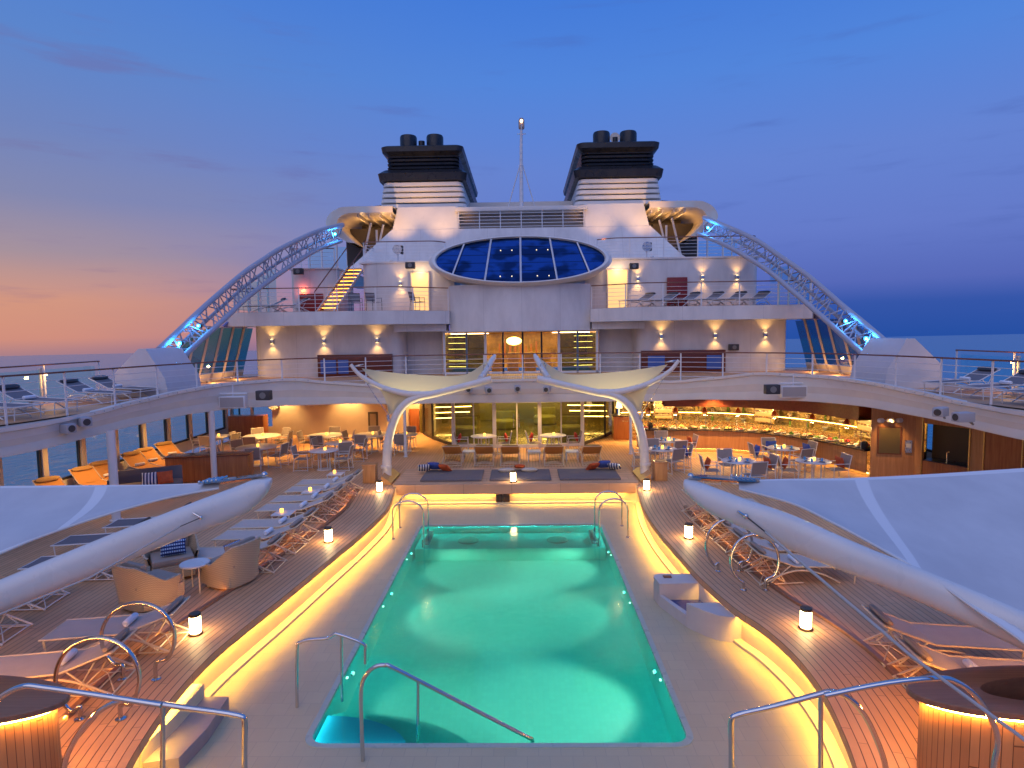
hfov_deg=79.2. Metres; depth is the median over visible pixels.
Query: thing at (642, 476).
wooden wedge
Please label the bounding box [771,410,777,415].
heat lamp
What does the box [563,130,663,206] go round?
funnel
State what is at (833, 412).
open kitchen
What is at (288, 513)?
side table
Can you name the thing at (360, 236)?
canopy support
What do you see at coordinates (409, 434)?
round table
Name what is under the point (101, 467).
sun lounger
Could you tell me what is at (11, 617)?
sun lounger
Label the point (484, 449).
sun lounger
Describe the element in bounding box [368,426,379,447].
dining chair
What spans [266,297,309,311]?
sun lounger
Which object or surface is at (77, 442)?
window frame
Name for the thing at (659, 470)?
wooden post box
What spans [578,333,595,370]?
window pane
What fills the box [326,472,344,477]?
side table
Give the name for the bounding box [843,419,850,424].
heat lamp
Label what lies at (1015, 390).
sun lounger
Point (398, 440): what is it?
dining chair
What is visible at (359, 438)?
dining chair
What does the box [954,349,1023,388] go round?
deck railing
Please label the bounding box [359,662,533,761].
pool handrail
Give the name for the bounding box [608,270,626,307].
doorway
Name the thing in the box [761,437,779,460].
dining chair
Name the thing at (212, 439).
deck column
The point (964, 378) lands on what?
rolled towel
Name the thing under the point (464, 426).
window pane
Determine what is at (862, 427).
oven door
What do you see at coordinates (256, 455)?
dining chair
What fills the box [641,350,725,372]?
railing
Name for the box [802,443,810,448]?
pillow
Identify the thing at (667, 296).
sun lounger
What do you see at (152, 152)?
sky
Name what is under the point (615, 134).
ship horn
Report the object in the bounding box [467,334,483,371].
window pane
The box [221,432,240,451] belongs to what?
dining chair
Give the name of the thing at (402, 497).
ladder rail
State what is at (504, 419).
window pane
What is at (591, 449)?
armchair
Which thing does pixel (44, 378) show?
deck railing
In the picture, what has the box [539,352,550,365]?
lounge chair
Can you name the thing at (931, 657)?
sun lounger
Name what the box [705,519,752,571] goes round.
loop handrail
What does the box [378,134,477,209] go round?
funnel
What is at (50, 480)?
sun lounger
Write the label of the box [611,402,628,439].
host stand
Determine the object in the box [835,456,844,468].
pillow
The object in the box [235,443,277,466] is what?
round table
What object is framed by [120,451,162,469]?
sun lounger
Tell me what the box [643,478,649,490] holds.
deck lantern
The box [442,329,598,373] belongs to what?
saloon window wall
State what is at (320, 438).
dining chair
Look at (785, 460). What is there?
pillow
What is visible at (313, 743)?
pool edge
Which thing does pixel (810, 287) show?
balcony screen
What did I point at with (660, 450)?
round table
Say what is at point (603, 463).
pillow
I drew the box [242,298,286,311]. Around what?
sun lounger
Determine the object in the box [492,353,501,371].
lounge chair
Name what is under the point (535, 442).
dining chair
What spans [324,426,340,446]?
dining chair
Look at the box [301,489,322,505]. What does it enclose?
side table
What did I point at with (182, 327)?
lattice arch
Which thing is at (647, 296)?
sun lounger
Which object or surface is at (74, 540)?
sun lounger
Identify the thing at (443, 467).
pillow
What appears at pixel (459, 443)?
dining chair
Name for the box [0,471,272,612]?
sail awning
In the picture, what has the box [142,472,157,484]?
pillow
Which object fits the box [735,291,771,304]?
sun lounger
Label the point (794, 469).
dining chair
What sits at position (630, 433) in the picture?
deck column
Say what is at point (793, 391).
hanging panel
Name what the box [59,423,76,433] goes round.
security camera
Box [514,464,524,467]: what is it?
pillow
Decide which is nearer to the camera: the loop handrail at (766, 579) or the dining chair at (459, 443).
the loop handrail at (766, 579)
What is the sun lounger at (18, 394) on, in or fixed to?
on the deck at (997, 401)
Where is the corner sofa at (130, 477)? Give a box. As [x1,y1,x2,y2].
[107,465,182,484]
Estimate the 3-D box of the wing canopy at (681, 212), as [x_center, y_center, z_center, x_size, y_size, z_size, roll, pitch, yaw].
[9.194,-9.064,36.137,3.750,1.957,6.000,-1,5,1]
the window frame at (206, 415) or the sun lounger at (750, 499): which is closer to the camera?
the sun lounger at (750, 499)
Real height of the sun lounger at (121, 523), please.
0.768 m
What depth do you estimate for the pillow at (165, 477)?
19.53 m
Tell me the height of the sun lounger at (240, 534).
0.713 m
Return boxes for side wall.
[0,408,240,485]
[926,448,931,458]
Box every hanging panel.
[218,384,247,407]
[779,374,806,397]
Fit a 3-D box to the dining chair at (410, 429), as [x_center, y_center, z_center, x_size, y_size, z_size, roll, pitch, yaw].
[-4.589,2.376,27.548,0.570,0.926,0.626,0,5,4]
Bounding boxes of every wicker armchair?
[111,561,183,611]
[142,533,199,576]
[200,536,260,588]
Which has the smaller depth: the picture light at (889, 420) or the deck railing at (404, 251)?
the picture light at (889, 420)
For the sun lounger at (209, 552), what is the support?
on the deck at (92, 598)
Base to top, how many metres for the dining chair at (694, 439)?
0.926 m
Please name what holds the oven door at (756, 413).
in the open kitchen
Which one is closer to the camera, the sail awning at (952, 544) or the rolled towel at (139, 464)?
the sail awning at (952, 544)
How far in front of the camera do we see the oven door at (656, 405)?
28.59 m
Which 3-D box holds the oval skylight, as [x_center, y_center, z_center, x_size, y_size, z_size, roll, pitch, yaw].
[0.408,-6.003,30.561,8.840,2.660,3.700,-1,5,1]
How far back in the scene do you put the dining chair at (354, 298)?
30.02 m
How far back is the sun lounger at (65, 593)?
11.60 m
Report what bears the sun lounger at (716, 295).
on the ship superstructure
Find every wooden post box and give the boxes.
[362,462,377,482]
[652,459,667,480]
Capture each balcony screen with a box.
[236,245,337,312]
[706,239,811,304]
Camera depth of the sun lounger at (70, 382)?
19.23 m
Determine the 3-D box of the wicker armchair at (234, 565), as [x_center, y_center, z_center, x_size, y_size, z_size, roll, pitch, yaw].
[-5.709,3.583,12.617,0.958,0.858,1.051,1,5,22]
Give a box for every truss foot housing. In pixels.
[113,347,200,397]
[850,338,939,387]
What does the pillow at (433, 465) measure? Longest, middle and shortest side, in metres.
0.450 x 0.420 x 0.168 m
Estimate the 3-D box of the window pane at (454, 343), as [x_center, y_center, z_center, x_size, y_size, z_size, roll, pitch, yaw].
[-2.791,-1.515,30.634,1.010,1.870,0.012,-1,5,1]
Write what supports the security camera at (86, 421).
attached to the deck fascia
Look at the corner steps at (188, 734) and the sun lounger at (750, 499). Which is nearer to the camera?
the corner steps at (188, 734)
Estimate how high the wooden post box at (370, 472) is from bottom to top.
0.640 m
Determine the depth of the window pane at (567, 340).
30.53 m
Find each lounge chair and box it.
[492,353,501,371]
[507,352,518,370]
[524,352,535,370]
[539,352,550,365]
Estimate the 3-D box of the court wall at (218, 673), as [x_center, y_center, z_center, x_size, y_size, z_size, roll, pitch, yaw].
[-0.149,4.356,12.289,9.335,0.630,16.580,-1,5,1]
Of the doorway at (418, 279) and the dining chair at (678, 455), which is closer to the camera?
the dining chair at (678, 455)
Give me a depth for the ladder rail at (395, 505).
16.98 m
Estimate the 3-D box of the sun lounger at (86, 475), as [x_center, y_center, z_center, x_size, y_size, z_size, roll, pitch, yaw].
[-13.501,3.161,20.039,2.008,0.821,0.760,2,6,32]
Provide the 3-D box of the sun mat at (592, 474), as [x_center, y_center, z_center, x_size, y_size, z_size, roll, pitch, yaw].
[2.638,3.128,21.470,2.050,0.068,1.530,-1,5,1]
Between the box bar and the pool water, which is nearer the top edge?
the box bar
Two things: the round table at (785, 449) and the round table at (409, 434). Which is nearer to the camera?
the round table at (785, 449)
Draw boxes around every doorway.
[412,273,428,309]
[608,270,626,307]
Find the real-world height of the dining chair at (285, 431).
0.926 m
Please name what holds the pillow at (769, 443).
on the dining chair at (763, 441)
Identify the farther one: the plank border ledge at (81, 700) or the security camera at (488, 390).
the security camera at (488, 390)
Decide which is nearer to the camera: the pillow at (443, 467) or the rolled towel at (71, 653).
the rolled towel at (71, 653)
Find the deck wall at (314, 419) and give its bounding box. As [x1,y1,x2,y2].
[230,403,435,434]
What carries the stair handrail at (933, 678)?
on the plank border at (823, 654)
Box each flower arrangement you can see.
[643,414,657,427]
[854,432,870,448]
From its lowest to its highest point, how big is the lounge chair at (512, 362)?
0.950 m
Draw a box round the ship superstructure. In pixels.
[225,201,813,376]
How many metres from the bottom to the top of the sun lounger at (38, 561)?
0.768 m
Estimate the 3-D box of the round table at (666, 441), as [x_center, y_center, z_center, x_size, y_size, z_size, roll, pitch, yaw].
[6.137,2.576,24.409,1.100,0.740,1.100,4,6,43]
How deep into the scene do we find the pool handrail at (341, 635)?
9.29 m
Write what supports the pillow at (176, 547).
on the wicker armchair at (153, 560)
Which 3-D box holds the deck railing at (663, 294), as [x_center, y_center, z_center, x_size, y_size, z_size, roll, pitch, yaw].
[8.663,-4.203,29.323,9.764,1.116,2.240,-1,5,1]
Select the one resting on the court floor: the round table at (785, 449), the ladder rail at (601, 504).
the ladder rail at (601, 504)
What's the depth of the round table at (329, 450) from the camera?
23.20 m
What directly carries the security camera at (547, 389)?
attached to the deck fascia
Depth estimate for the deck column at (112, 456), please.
16.94 m
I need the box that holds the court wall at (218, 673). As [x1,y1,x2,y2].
[133,485,851,767]
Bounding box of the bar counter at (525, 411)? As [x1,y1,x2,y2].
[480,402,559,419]
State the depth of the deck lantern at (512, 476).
20.52 m
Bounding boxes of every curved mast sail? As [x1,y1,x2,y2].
[349,354,495,479]
[533,354,679,478]
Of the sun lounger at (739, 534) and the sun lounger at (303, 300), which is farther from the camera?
the sun lounger at (303, 300)
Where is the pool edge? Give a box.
[305,523,693,748]
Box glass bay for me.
[419,401,616,447]
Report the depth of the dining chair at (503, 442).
25.78 m
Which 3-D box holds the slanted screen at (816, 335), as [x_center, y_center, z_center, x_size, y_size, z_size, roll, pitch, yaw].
[14.386,-1.906,27.103,0.932,2.989,7.800,-1,5,1]
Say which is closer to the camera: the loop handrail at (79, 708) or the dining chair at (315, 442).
the loop handrail at (79, 708)
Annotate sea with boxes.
[0,334,1023,485]
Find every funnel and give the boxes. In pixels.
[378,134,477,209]
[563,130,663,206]
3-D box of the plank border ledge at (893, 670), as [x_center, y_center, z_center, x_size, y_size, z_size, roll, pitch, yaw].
[5.148,3.856,12.960,0.390,0.048,9.443,-1,5,-4]
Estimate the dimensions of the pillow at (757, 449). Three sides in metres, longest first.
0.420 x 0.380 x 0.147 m
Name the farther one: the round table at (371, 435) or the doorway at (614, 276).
the doorway at (614, 276)
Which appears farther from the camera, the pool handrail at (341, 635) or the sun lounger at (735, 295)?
the sun lounger at (735, 295)
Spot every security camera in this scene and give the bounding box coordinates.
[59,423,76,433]
[77,416,91,426]
[485,387,491,394]
[514,385,520,392]
[543,386,550,393]
[932,406,948,418]
[951,412,974,424]
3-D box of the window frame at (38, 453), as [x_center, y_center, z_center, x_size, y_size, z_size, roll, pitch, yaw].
[-14.654,2.328,18.442,0.080,1.870,1.480,-1,5,1]
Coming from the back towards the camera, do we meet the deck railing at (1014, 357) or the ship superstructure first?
the ship superstructure
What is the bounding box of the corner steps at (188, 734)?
[140,684,228,767]
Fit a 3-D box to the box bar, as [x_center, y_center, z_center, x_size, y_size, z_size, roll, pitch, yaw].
[-10.637,2.915,21.836,2.780,0.900,0.780,-1,5,-9]
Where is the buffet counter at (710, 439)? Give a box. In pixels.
[637,415,869,476]
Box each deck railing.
[0,352,1023,425]
[0,361,100,402]
[231,286,448,311]
[292,248,334,267]
[363,241,445,261]
[591,280,807,308]
[597,235,755,257]
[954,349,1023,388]
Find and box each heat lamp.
[645,406,650,412]
[735,407,740,413]
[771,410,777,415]
[808,414,815,419]
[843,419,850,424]
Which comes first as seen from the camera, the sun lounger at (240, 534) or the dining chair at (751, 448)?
the sun lounger at (240, 534)
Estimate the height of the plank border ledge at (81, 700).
0.048 m
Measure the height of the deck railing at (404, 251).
1.036 m
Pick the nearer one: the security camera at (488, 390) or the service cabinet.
the security camera at (488, 390)
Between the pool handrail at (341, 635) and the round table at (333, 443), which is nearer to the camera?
the pool handrail at (341, 635)
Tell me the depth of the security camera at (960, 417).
15.53 m
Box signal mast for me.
[508,118,534,205]
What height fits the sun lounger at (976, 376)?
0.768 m
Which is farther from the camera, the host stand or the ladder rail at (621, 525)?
the host stand
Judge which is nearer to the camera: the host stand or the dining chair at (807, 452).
the dining chair at (807, 452)
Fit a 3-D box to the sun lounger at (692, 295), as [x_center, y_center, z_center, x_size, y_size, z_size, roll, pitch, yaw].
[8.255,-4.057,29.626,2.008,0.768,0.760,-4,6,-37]
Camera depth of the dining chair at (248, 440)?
25.50 m
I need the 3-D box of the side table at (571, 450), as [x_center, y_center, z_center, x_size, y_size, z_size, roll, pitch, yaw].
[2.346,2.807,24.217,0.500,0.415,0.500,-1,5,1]
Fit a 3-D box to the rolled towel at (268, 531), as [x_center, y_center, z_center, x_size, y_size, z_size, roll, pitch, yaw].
[-5.761,3.486,14.647,0.110,0.110,0.336,0,5,4]
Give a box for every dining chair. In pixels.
[189,433,200,452]
[197,436,218,451]
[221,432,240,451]
[229,438,242,450]
[242,437,259,444]
[244,447,261,471]
[250,427,264,442]
[268,442,288,467]
[272,427,290,450]
[275,430,293,450]
[275,438,292,463]
[290,445,312,471]
[296,430,309,452]
[309,435,327,456]
[311,437,331,461]
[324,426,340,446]
[334,444,353,470]
[335,442,352,463]
[341,429,355,452]
[348,293,362,310]
[350,437,367,460]
[353,435,371,455]
[365,293,381,310]
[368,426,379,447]
[377,429,394,452]
[393,434,409,455]
[401,426,415,448]
[408,292,424,307]
[453,431,468,448]
[497,430,511,453]
[525,431,540,453]
[567,430,582,453]
[630,442,639,469]
[647,438,664,462]
[654,431,670,455]
[663,448,685,474]
[667,440,687,463]
[674,443,693,469]
[685,433,698,458]
[698,454,720,484]
[716,448,738,476]
[741,462,767,478]
[747,442,769,466]
[752,453,778,479]
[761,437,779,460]
[775,453,798,478]
[788,448,814,474]
[793,440,817,467]
[824,453,851,477]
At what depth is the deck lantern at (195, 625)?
10.38 m
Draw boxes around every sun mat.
[420,470,483,481]
[490,469,550,480]
[557,468,620,479]
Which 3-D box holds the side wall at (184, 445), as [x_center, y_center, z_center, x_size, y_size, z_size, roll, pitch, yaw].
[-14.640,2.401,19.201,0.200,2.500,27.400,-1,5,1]
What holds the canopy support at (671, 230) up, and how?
on the ship superstructure
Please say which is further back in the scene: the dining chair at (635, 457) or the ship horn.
the ship horn
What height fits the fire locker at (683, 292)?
1.550 m
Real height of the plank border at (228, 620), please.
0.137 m
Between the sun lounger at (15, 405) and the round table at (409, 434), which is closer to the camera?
the sun lounger at (15, 405)
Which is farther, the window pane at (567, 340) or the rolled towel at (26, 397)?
the window pane at (567, 340)
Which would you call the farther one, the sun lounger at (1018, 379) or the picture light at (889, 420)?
the picture light at (889, 420)
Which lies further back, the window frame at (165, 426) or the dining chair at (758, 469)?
the window frame at (165, 426)
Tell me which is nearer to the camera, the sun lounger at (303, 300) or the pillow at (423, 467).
the pillow at (423, 467)
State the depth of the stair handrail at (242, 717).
6.87 m
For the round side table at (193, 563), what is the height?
0.560 m
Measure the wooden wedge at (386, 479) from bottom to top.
0.300 m
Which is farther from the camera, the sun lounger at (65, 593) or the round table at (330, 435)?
the round table at (330, 435)
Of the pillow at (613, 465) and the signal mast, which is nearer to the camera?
the pillow at (613, 465)
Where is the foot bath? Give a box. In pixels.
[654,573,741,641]
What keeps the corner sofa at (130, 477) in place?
on the deck at (92, 598)
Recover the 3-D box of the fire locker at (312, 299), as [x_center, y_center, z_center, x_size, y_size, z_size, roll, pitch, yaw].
[-10.395,-4.150,32.108,1.200,1.050,0.170,-1,5,1]
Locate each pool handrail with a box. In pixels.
[295,632,366,707]
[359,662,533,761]
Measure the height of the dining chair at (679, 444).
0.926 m
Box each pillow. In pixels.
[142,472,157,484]
[157,470,173,483]
[160,538,185,556]
[418,464,429,470]
[428,462,439,469]
[438,464,451,470]
[498,468,513,471]
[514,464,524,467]
[521,467,537,471]
[585,463,599,469]
[598,460,610,467]
[607,463,620,468]
[704,457,710,469]
[754,445,759,455]
[763,456,771,468]
[765,441,776,449]
[782,456,787,468]
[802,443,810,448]
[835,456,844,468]
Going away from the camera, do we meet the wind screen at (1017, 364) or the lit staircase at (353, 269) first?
the wind screen at (1017, 364)
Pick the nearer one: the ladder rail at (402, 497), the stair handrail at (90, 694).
the stair handrail at (90, 694)
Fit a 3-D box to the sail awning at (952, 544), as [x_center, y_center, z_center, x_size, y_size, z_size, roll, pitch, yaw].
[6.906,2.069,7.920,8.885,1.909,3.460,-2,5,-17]
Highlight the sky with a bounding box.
[0,0,1023,355]
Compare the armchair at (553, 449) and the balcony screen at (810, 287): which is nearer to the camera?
the armchair at (553, 449)
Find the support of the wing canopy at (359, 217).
attached to the ship superstructure
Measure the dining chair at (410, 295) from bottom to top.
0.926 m
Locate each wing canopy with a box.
[326,206,396,247]
[645,201,717,242]
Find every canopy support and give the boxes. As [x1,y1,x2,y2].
[346,223,390,271]
[652,218,696,256]
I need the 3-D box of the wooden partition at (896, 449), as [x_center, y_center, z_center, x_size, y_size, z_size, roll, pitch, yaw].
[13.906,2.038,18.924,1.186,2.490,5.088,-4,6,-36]
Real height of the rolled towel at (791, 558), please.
0.110 m
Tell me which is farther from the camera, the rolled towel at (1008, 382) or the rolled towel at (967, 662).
the rolled towel at (1008, 382)
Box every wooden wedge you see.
[381,468,399,484]
[633,466,650,481]
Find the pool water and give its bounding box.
[313,525,685,742]
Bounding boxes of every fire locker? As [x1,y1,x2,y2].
[299,294,323,311]
[667,277,686,305]
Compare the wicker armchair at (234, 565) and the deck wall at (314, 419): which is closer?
the wicker armchair at (234, 565)
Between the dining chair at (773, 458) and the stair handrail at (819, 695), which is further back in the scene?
the dining chair at (773, 458)
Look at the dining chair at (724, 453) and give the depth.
21.45 m
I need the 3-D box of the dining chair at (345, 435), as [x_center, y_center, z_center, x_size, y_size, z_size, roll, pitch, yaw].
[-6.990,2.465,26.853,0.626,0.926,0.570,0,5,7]
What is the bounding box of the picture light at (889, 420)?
[877,418,902,422]
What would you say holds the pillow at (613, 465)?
on the sun mat at (592, 474)
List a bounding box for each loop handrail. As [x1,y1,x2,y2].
[53,635,141,721]
[99,601,176,681]
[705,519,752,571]
[729,533,779,590]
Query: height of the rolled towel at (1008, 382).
0.110 m
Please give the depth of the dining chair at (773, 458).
20.27 m
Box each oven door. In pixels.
[655,401,671,417]
[755,408,772,422]
[857,420,870,437]
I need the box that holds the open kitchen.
[620,400,927,464]
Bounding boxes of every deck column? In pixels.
[106,430,122,521]
[208,411,217,477]
[403,409,407,456]
[628,414,632,453]
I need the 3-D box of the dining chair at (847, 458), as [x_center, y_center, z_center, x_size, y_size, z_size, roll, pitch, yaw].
[10.678,2.758,20.279,0.626,0.926,0.570,-1,5,-5]
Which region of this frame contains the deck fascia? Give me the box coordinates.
[0,372,1023,457]
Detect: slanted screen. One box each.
[181,322,252,381]
[795,313,868,373]
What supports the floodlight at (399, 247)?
on the ship superstructure
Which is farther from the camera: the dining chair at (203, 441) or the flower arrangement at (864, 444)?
the dining chair at (203, 441)
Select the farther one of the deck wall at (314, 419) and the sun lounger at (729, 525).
the deck wall at (314, 419)
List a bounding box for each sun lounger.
[0,384,77,413]
[0,402,43,420]
[0,613,32,645]
[0,628,137,696]
[12,590,69,610]
[17,555,113,580]
[32,476,65,485]
[38,595,190,654]
[50,517,150,555]
[56,378,131,404]
[68,465,106,484]
[87,460,118,479]
[88,375,156,398]
[102,502,191,532]
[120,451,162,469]
[133,447,164,468]
[154,441,182,457]
[193,532,287,573]
[211,517,307,554]
[229,507,319,541]
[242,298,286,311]
[254,492,336,522]
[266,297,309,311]
[269,484,345,513]
[284,475,355,502]
[294,469,363,494]
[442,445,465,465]
[474,445,495,465]
[500,444,519,466]
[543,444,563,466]
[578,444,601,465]
[619,292,657,306]
[642,292,679,306]
[665,292,702,305]
[681,489,758,518]
[689,291,725,305]
[691,510,727,529]
[702,510,738,540]
[712,291,748,305]
[713,516,761,552]
[728,527,792,567]
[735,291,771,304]
[744,541,855,585]
[861,604,1023,666]
[892,635,1023,702]
[922,366,1000,393]
[958,370,1023,399]
[1001,389,1023,402]
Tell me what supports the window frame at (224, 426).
in the side wall at (184, 445)
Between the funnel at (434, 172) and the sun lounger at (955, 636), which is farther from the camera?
the funnel at (434, 172)
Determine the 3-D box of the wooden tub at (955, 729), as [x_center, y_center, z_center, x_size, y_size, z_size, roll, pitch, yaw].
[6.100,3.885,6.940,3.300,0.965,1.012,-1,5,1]
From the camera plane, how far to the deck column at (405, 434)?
25.38 m
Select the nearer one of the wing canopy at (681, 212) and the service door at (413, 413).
the service door at (413, 413)
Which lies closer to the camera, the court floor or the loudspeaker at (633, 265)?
the court floor
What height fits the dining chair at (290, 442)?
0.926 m
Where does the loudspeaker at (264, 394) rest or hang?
attached to the deck fascia
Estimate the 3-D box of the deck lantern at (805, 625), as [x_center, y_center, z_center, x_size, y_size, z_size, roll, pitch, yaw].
[4.914,3.918,10.346,0.231,0.380,0.231,-1,5,1]
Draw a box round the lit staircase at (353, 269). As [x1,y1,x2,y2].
[314,248,363,310]
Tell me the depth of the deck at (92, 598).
14.64 m
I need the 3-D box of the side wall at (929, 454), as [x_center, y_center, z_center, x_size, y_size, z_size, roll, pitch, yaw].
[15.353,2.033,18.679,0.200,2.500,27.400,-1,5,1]
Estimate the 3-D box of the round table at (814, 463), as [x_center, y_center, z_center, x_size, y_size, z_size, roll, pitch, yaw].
[9.834,2.866,20.226,1.100,0.740,1.100,-2,5,-12]
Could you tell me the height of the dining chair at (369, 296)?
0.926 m
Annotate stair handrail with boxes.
[0,683,162,707]
[61,698,247,767]
[728,688,888,767]
[824,675,1000,767]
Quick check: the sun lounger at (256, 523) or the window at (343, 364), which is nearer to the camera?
the sun lounger at (256, 523)
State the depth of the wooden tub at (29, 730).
6.88 m
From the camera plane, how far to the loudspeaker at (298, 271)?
31.59 m
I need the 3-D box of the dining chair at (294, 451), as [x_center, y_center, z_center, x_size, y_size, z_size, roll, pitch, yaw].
[-7.895,2.773,23.219,0.626,0.926,0.570,-1,5,-1]
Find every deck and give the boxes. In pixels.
[0,367,1023,424]
[0,432,1021,725]
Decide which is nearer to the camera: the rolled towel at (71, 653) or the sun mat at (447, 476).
the rolled towel at (71, 653)
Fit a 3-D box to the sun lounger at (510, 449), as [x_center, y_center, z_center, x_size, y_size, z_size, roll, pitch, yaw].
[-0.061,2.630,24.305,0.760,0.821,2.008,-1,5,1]
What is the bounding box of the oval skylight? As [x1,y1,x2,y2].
[429,235,611,285]
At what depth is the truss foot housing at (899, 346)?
20.45 m
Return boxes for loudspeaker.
[255,390,272,399]
[293,268,303,274]
[405,262,415,268]
[629,263,638,269]
[728,344,738,349]
[763,384,780,393]
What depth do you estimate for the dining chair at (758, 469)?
19.31 m
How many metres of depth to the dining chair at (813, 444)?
22.67 m
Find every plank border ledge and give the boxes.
[62,489,357,718]
[684,505,906,685]
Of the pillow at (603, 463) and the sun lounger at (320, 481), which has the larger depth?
the pillow at (603, 463)
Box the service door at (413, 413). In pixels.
[409,409,419,431]
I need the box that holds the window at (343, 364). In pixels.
[317,354,392,376]
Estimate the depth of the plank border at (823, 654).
9.78 m
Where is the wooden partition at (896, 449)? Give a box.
[869,408,1023,476]
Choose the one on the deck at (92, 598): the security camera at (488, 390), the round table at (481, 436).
the round table at (481, 436)
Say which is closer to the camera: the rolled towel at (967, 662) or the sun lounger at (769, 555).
the rolled towel at (967, 662)
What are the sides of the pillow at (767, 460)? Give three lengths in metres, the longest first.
0.420 x 0.380 x 0.147 m
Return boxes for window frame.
[36,450,41,477]
[61,440,80,479]
[120,424,142,461]
[155,419,166,450]
[174,415,188,444]
[193,412,208,438]
[215,410,225,431]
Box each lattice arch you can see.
[156,223,344,356]
[696,215,885,353]
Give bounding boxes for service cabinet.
[228,414,268,438]
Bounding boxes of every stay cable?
[0,512,202,614]
[737,510,1023,741]
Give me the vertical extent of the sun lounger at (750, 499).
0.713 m
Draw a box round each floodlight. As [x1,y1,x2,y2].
[392,245,403,260]
[642,242,651,256]
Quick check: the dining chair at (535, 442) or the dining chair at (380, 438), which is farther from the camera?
the dining chair at (380, 438)
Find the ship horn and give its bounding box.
[610,132,619,141]
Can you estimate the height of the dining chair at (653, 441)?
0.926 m
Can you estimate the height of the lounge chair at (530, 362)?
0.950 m
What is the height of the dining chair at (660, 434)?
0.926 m
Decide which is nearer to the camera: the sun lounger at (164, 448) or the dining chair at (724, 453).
the dining chair at (724, 453)
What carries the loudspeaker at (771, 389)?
attached to the deck fascia
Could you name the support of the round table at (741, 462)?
on the deck at (92, 598)
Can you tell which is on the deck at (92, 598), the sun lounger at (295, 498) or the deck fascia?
the sun lounger at (295, 498)
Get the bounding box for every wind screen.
[30,366,83,402]
[1002,355,1020,388]
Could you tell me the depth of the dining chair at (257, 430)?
27.90 m
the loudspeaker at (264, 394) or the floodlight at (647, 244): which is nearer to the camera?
the loudspeaker at (264, 394)
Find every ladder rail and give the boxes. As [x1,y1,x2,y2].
[391,500,424,539]
[398,493,428,528]
[594,490,623,527]
[598,498,629,538]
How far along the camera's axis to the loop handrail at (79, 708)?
8.08 m
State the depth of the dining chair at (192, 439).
26.40 m
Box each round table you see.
[215,434,229,451]
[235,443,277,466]
[243,433,280,453]
[307,432,341,447]
[308,447,338,470]
[325,440,352,461]
[354,431,385,451]
[395,432,417,451]
[470,434,496,444]
[540,433,565,444]
[648,446,676,468]
[659,438,680,458]
[721,457,756,484]
[767,445,799,468]
[795,457,831,478]
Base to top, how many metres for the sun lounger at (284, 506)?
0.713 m
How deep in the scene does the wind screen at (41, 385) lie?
19.27 m
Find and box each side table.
[179,558,210,592]
[270,510,296,517]
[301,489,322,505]
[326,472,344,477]
[462,449,474,461]
[528,449,539,461]
[565,449,578,461]
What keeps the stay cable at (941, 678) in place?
attached to the sail awning at (952, 544)
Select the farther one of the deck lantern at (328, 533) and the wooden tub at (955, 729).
the deck lantern at (328, 533)
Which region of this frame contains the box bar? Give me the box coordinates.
[163,450,253,482]
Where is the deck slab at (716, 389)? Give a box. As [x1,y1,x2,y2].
[0,384,1023,447]
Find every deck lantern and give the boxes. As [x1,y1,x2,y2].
[188,611,202,636]
[324,526,332,542]
[376,480,382,492]
[510,470,516,482]
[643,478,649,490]
[684,522,693,539]
[798,605,812,631]
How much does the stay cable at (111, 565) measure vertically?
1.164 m
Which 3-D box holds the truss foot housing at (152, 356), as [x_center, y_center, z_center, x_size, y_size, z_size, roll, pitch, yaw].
[-12.527,-0.454,21.943,1.900,1.630,2.200,-1,5,1]
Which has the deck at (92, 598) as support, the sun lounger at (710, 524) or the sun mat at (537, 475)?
the sun lounger at (710, 524)
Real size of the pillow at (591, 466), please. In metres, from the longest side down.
0.450 x 0.420 x 0.168 m
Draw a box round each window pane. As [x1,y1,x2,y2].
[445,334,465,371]
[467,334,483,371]
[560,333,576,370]
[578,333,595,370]
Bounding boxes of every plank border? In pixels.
[59,489,394,767]
[637,487,918,767]
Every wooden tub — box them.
[0,675,69,767]
[906,665,1023,767]
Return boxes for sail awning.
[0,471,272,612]
[683,468,1023,649]
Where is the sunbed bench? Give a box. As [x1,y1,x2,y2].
[393,467,638,501]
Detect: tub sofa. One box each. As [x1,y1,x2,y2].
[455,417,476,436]
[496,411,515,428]
[534,407,555,424]
[559,416,584,435]
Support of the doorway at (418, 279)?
in the ship superstructure
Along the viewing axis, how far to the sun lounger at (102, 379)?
20.50 m
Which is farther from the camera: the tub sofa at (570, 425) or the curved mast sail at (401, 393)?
the tub sofa at (570, 425)
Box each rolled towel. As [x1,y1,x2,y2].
[22,395,35,399]
[60,648,77,665]
[82,388,93,390]
[122,612,138,626]
[135,462,144,465]
[263,527,273,535]
[278,516,286,523]
[299,501,306,507]
[787,554,798,563]
[959,376,970,379]
[962,658,978,667]
[999,380,1012,384]
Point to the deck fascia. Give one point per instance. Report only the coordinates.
(281, 384)
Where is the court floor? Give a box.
[184,503,832,767]

